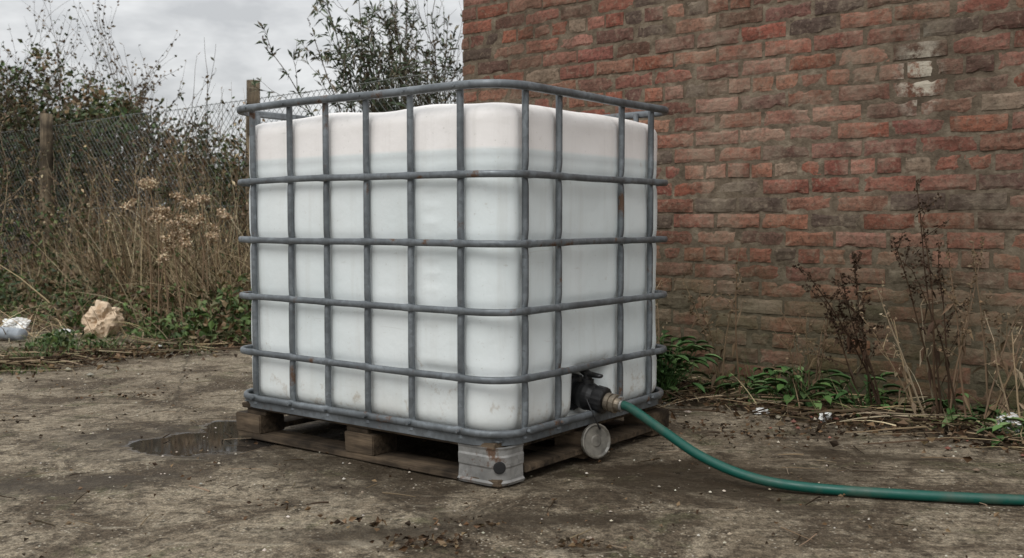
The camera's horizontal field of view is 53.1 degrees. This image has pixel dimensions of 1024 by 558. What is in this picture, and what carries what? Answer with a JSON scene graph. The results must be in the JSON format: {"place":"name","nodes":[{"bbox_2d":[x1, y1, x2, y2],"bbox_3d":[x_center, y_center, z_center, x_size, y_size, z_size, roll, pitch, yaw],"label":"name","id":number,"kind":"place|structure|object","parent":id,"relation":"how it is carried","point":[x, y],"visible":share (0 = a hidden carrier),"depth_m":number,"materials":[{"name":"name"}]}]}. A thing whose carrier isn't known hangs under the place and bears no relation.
{"place":"outdoors","nodes":[
{"label":"outdoors","id":0,"kind":"place"},
{"bbox_2d":[0,0,463,222],"label":"sky","id":1,"kind":"structure","parent":0,"point":[146,29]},
{"bbox_2d":[0,228,1023,557],"bbox_3d":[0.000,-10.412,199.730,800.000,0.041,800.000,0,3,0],"label":"concrete ground","id":2,"kind":"structure","parent":0,"point":[186,522],"depth_m":2.93,"materials":[{"name":"grey concrete"}]},
{"bbox_2d":[0,327,27,340],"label":"grey plastic pipe","id":3,"kind":"object","parent":2,"relation":"on","point":[15,333],"visible":0.92,"depth_m":6.53,"materials":[{"name":"grey plastic"}]},
{"bbox_2d":[1,317,30,330],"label":"plastic bag","id":4,"kind":"object","parent":2,"relation":"on","point":[10,323],"visible":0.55,"depth_m":6.90,"materials":[{"name":"white plastic"}]},
{"bbox_2d":[81,300,123,337],"bbox_3d":[-2.693,0.264,6.783,0.225,0.259,0.257,1,3,15],"label":"rock","id":5,"kind":"object","parent":2,"relation":"on","point":[103,311],"visible":0.94,"depth_m":6.70,"materials":[{"name":"beige stone"}]},
{"bbox_2d":[0,322,246,374],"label":"grass tuft","id":6,"kind":"object","parent":2,"relation":"on","point":[76,348],"visible":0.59,"depth_m":5.84,"materials":[{"name":"green plant"}]},
{"bbox_2d":[0,15,247,282],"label":"hedge","id":7,"kind":"object","parent":2,"relation":"on","point":[10,123],"visible":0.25,"depth_m":11.61,"materials":[{"name":"green plant"}]},
{"bbox_2d":[0,0,243,227],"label":"bramble canes","id":8,"kind":"object","parent":7,"relation":"attached to","point":[145,92],"visible":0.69,"depth_m":11.15,"materials":[{"name":"brown plant"}]},
{"bbox_2d":[0,198,251,361],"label":"undergrowth","id":9,"kind":"object","parent":2,"relation":"on","point":[201,329],"visible":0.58,"depth_m":7.16,"materials":[{"name":"green plant"}]},
{"bbox_2d":[0,123,251,343],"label":"dry grass","id":10,"kind":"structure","parent":2,"relation":"on","point":[190,276],"depth_m":7.63,"materials":[{"name":"plant"}]},
{"bbox_2d":[0,87,264,283],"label":"dead weeds","id":11,"kind":"object","parent":2,"relation":"on","point":[39,229],"visible":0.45,"depth_m":9.29,"materials":[{"name":"brown plant"}]},
{"bbox_2d":[122,175,232,335],"bbox_3d":[-2.207,-0.154,6.745,0.727,1.076,0.447,2,4,28],"label":"dried hogweed","id":12,"kind":"object","parent":2,"relation":"on","point":[151,184],"visible":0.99,"depth_m":6.68,"materials":[{"name":"plant"}]},
{"bbox_2d":[0,70,462,281],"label":"chain link fence","id":13,"kind":"object","parent":2,"relation":"on","point":[46,128],"visible":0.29,"depth_m":10.30,"materials":[{"name":"metal"}]},
{"bbox_2d":[249,0,463,116],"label":"buddleia bush","id":14,"kind":"object","parent":2,"relation":"on","point":[403,70],"visible":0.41,"depth_m":8.24,"materials":[{"name":"green plant"}]},
{"bbox_2d":[236,79,668,487],"bbox_3d":[-0.176,-0.023,3.612,1.327,1.162,1.050,2,4,37],"label":"intermediate bulk container","id":15,"kind":"object","parent":2,"relation":"on","point":[476,283],"visible":1,"depth_m":3.19,"materials":[{"name":"white plastic"}]},
{"bbox_2d":[0,333,1023,557],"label":"leaf litter","id":16,"kind":"object","parent":2,"relation":"on","point":[850,424],"visible":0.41,"depth_m":3.71,"materials":[{"name":"plant"}]},
{"bbox_2d":[0,332,1023,557],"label":"fallen twigs","id":17,"kind":"object","parent":2,"relation":"on","point":[151,342],"visible":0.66,"depth_m":4.04,"materials":[{"name":"brown wood"}]},
{"bbox_2d":[0,333,1023,557],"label":"gravel","id":18,"kind":"structure","parent":2,"relation":"on","point":[787,418],"depth_m":3.50,"materials":[{"name":"grey gravel"}]},
{"bbox_2d":[655,262,667,344],"bbox_3d":[0.617,0.218,4.554,0.194,0.611,0.171,2,4,35],"label":"dead willowherb","id":19,"kind":"object","parent":2,"relation":"on","point":[658,334],"visible":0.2,"depth_m":4.52,"materials":[{"name":"plant"}]},
{"bbox_2d":[658,335,691,385],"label":"nettle plant","id":20,"kind":"object","parent":2,"relation":"on","point":[668,349],"visible":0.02,"depth_m":4.50,"materials":[{"name":"green plant"}]},
{"bbox_2d":[652,330,722,400],"bbox_3d":[0.647,0.376,4.375,0.508,0.286,0.468,2,4,33],"label":"nettle plant","id":21,"kind":"object","parent":2,"relation":"on","point":[667,372],"visible":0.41,"depth_m":4.35,"materials":[{"name":"green plant"}]},
{"bbox_2d":[663,238,748,396],"bbox_3d":[0.841,0.183,4.391,0.347,0.728,0.293,0,3,0],"label":"dead willowherb","id":22,"kind":"object","parent":2,"relation":"on","point":[734,345],"visible":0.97,"depth_m":4.38,"materials":[{"name":"plant"}]},
{"bbox_2d":[696,367,781,406],"bbox_3d":[0.991,0.451,4.324,0.344,0.140,0.314,-1,3,-18],"label":"dock plant","id":23,"kind":"object","parent":2,"relation":"on","point":[735,385],"visible":0.62,"depth_m":4.33,"materials":[{"name":"green plant"}]},
{"bbox_2d":[461,0,1023,416],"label":"bricks","id":24,"kind":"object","parent":2,"relation":"on","point":[988,122],"visible":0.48,"depth_m":4.36,"materials":[{"name":"red brick"}]},
{"bbox_2d":[463,0,1023,410],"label":"mortar","id":25,"kind":"object","parent":24,"relation":"attached to","point":[935,156],"visible":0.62,"depth_m":4.35,"materials":[{"name":"grey concrete"}]},
{"bbox_2d":[753,408,769,414],"bbox_3d":[0.980,0.521,4.035,0.071,0.028,0.044,1,3,11],"label":"crumpled paper","id":26,"kind":"object","parent":2,"relation":"on","point":[765,410],"visible":0.54,"depth_m":4.03,"materials":[{"name":"white paper"}]},
{"bbox_2d":[748,366,843,414],"bbox_3d":[1.149,0.436,4.175,0.370,0.187,0.435,1,3,22],"label":"dock plant","id":27,"kind":"object","parent":2,"relation":"on","point":[782,385],"visible":0.73,"depth_m":4.13,"materials":[{"name":"green plant"}]},
{"bbox_2d":[770,307,843,404],"bbox_3d":[1.177,0.348,4.161,0.296,0.466,0.218,0,3,0],"label":"dead willowherb","id":28,"kind":"object","parent":2,"relation":"on","point":[819,365],"visible":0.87,"depth_m":4.15,"materials":[{"name":"plant"}]},
{"bbox_2d":[621,401,1023,505],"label":"garden hose","id":29,"kind":"object","parent":2,"relation":"on","point":[792,485],"visible":0.99,"depth_m":2.85,"materials":[{"name":"green rubber"}]},
{"bbox_2d":[818,412,831,421],"bbox_3d":[1.200,0.527,3.914,0.052,0.043,0.079,2,4,35],"label":"crumpled paper","id":30,"kind":"object","parent":2,"relation":"on","point":[822,418],"visible":0.73,"depth_m":3.90,"materials":[{"name":"white paper"}]},
{"bbox_2d":[792,251,888,414],"bbox_3d":[1.276,0.220,3.954,0.364,0.667,0.222,1,3,23],"label":"dead dock stalk","id":31,"kind":"object","parent":2,"relation":"on","point":[849,344],"visible":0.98,"depth_m":3.93,"materials":[{"name":"plant"}]},
{"bbox_2d":[660,351,1023,449],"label":"straw stems","id":32,"kind":"object","parent":2,"relation":"on","point":[841,408],"visible":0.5,"depth_m":3.94,"materials":[{"name":"plant"}]},
{"bbox_2d":[804,370,909,417],"bbox_3d":[1.371,0.451,4.045,0.357,0.172,0.352,3,4,42],"label":"dock plant","id":33,"kind":"object","parent":2,"relation":"on","point":[845,400],"visible":0.68,"depth_m":4.01,"materials":[{"name":"green plant"}]},
{"bbox_2d":[851,281,941,421],"bbox_3d":[1.397,0.271,3.838,0.387,0.554,0.226,-2,4,-27],"label":"dead willowherb","id":34,"kind":"object","parent":2,"relation":"on","point":[909,380],"visible":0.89,"depth_m":3.84,"materials":[{"name":"plant"}]},
{"bbox_2d":[889,178,967,427],"bbox_3d":[1.488,0.093,3.748,0.272,0.923,0.372,3,4,39],"label":"dead dock stalk","id":35,"kind":"object","parent":2,"relation":"on","point":[936,357],"visible":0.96,"depth_m":3.77,"materials":[{"name":"plant"}]},
{"bbox_2d":[921,393,1006,427],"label":"dock plant","id":36,"kind":"object","parent":2,"relation":"on","point":[979,409],"visible":0.45,"depth_m":3.76,"materials":[{"name":"green plant"}]},
{"bbox_2d":[929,236,1004,426],"bbox_3d":[1.667,0.197,3.768,0.260,0.707,0.217,0,3,-9],"label":"dead dock stalk","id":37,"kind":"object","parent":2,"relation":"on","point":[961,347],"visible":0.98,"depth_m":3.75,"materials":[{"name":"plant"}]},
{"bbox_2d":[959,408,1023,447],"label":"dock plant","id":38,"kind":"object","parent":2,"relation":"on","point":[1001,425],"visible":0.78,"depth_m":3.56,"materials":[{"name":"green plant"}]},
{"bbox_2d":[982,299,1023,427],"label":"dead dock stalk","id":39,"kind":"object","parent":2,"relation":"on","point":[1002,345],"visible":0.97,"depth_m":3.68,"materials":[{"name":"plant"}]},
{"bbox_2d":[984,311,1023,417],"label":"dead willowherb","id":40,"kind":"object","parent":2,"relation":"on","point":[1017,373],"visible":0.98,"depth_m":3.63,"materials":[{"name":"plant"}]},
{"bbox_2d":[992,412,1023,433],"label":"crumpled paper","id":41,"kind":"object","parent":2,"relation":"on","point":[1010,416],"visible":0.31,"depth_m":3.63,"materials":[{"name":"white paper"}]}
]}

